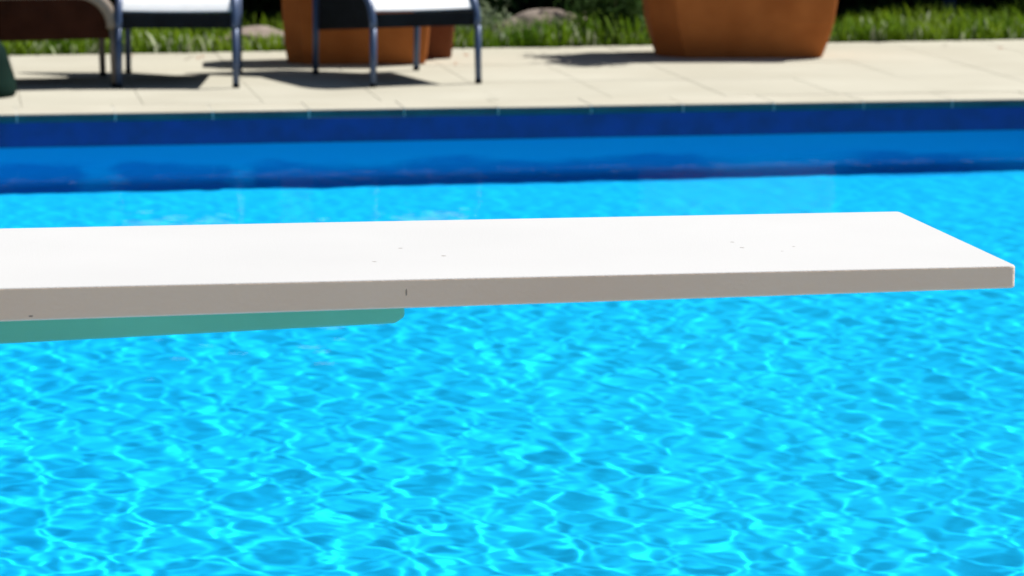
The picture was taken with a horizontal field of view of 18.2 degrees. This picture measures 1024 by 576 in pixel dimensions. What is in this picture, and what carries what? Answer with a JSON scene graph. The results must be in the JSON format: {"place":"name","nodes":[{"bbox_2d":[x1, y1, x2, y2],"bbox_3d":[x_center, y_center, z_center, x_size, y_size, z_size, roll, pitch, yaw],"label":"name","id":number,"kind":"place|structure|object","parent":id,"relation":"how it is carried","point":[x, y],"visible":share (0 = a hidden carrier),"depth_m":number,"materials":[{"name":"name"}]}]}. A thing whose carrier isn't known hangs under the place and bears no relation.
{"place":"outdoors","nodes":[
{"label":"outdoors","id":0,"kind":"place"},
{"bbox_2d":[0,212,1014,343],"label":"diving board","id":1,"kind":"object","parent":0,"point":[69,283],"visible":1,"depth_m":4.13,"materials":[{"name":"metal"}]},
{"bbox_2d":[0,129,1023,575],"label":"water","id":2,"kind":"structure","parent":0,"point":[844,435],"depth_m":9.31,"materials":[{"name":"blue liquid"}]},
{"bbox_2d":[0,40,1023,106],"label":"pool deck","id":3,"kind":"structure","parent":0,"point":[647,71],"depth_m":17.55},
{"bbox_2d":[0,42,16,97],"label":"parasol","id":4,"kind":"object","parent":3,"relation":"on","point":[8,88],"visible":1,"depth_m":16.23,"materials":[{"name":"green fabric"}]},
{"bbox_2d":[0,0,115,87],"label":"lounge chair","id":5,"kind":"object","parent":3,"relation":"on","point":[27,20],"visible":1,"depth_m":16.70,"materials":[{"name":"brown fabric"}]},
{"bbox_2d":[115,0,241,87],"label":"lounge chair","id":6,"kind":"object","parent":3,"relation":"on","point":[126,19],"visible":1,"depth_m":16.75,"materials":[{"name":"blue paint"}]},
{"bbox_2d":[282,0,429,64],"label":"terracotta planter","id":7,"kind":"object","parent":3,"relation":"on","point":[395,45],"visible":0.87,"depth_m":18.14,"materials":[{"name":"ceramic"}]},
{"bbox_2d":[312,0,481,87],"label":"lounge chair","id":8,"kind":"object","parent":3,"relation":"on","point":[342,14],"visible":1,"depth_m":17.03,"materials":[{"name":"blue paint"}]},
{"bbox_2d":[426,26,454,58],"bbox_3d":[-0.514,-1.525,18.692,0.430,0.344,0.430,0,9,-4],"label":"planter","id":9,"kind":"object","parent":3,"relation":"on","point":[440,43],"visible":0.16,"depth_m":18.55,"materials":[{"name":"ceramic"}]},
{"bbox_2d":[0,91,1023,122],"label":"coping","id":10,"kind":"object","parent":3,"relation":"on","point":[30,114],"visible":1,"depth_m":16.02,"materials":[{"name":"stone"}]},
{"bbox_2d":[643,0,836,57],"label":"terracotta planter","id":11,"kind":"object","parent":3,"relation":"on","point":[740,28],"visible":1,"depth_m":18.65,"materials":[{"name":"ceramic"}]},
{"bbox_2d":[0,107,1023,146],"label":"pool shell","id":12,"kind":"object","parent":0,"point":[328,129],"visible":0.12,"depth_m":15.99,"materials":[{"name":"tile"}]},
{"bbox_2d":[0,0,1023,56],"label":"ground","id":13,"kind":"structure","parent":0,"point":[275,23],"depth_m":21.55,"materials":[{"name":"green plant"}]},
{"bbox_2d":[217,25,283,46],"bbox_3d":[-1.588,-1.438,19.507,0.660,0.326,0.409,-1,9,-10],"label":"boulder","id":14,"kind":"object","parent":13,"relation":"on","point":[264,30],"visible":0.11,"depth_m":19.39,"materials":[{"name":"grey stone"}]},
{"bbox_2d":[454,1,523,45],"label":"shrub","id":15,"kind":"object","parent":13,"relation":"on","point":[484,21],"visible":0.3,"depth_m":19.57,"materials":[{"name":"green plant"}]},
{"bbox_2d":[469,0,526,25],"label":"shrub","id":16,"kind":"object","parent":13,"relation":"on","point":[492,6],"visible":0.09,"depth_m":20.77,"materials":[{"name":"green plant"}]},
{"bbox_2d":[493,9,585,44],"bbox_3d":[0.241,-1.553,20.144,0.879,0.415,0.458,-1,9,-10],"label":"boulder","id":17,"kind":"object","parent":13,"relation":"on","point":[559,14],"visible":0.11,"depth_m":20.02,"materials":[{"name":"grey stone"}]},
{"bbox_2d":[108,0,1023,24],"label":"hedge","id":18,"kind":"object","parent":13,"relation":"on","point":[272,8],"visible":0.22,"depth_m":21.99,"materials":[{"name":"green plant"}]},
{"bbox_2d":[548,0,648,46],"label":"shrub","id":19,"kind":"object","parent":13,"relation":"on","point":[630,9],"visible":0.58,"depth_m":19.79,"materials":[{"name":"green plant"}]},
{"bbox_2d":[942,0,955,15],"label":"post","id":20,"kind":"object","parent":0,"point":[947,2],"depth_m":21.53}
]}

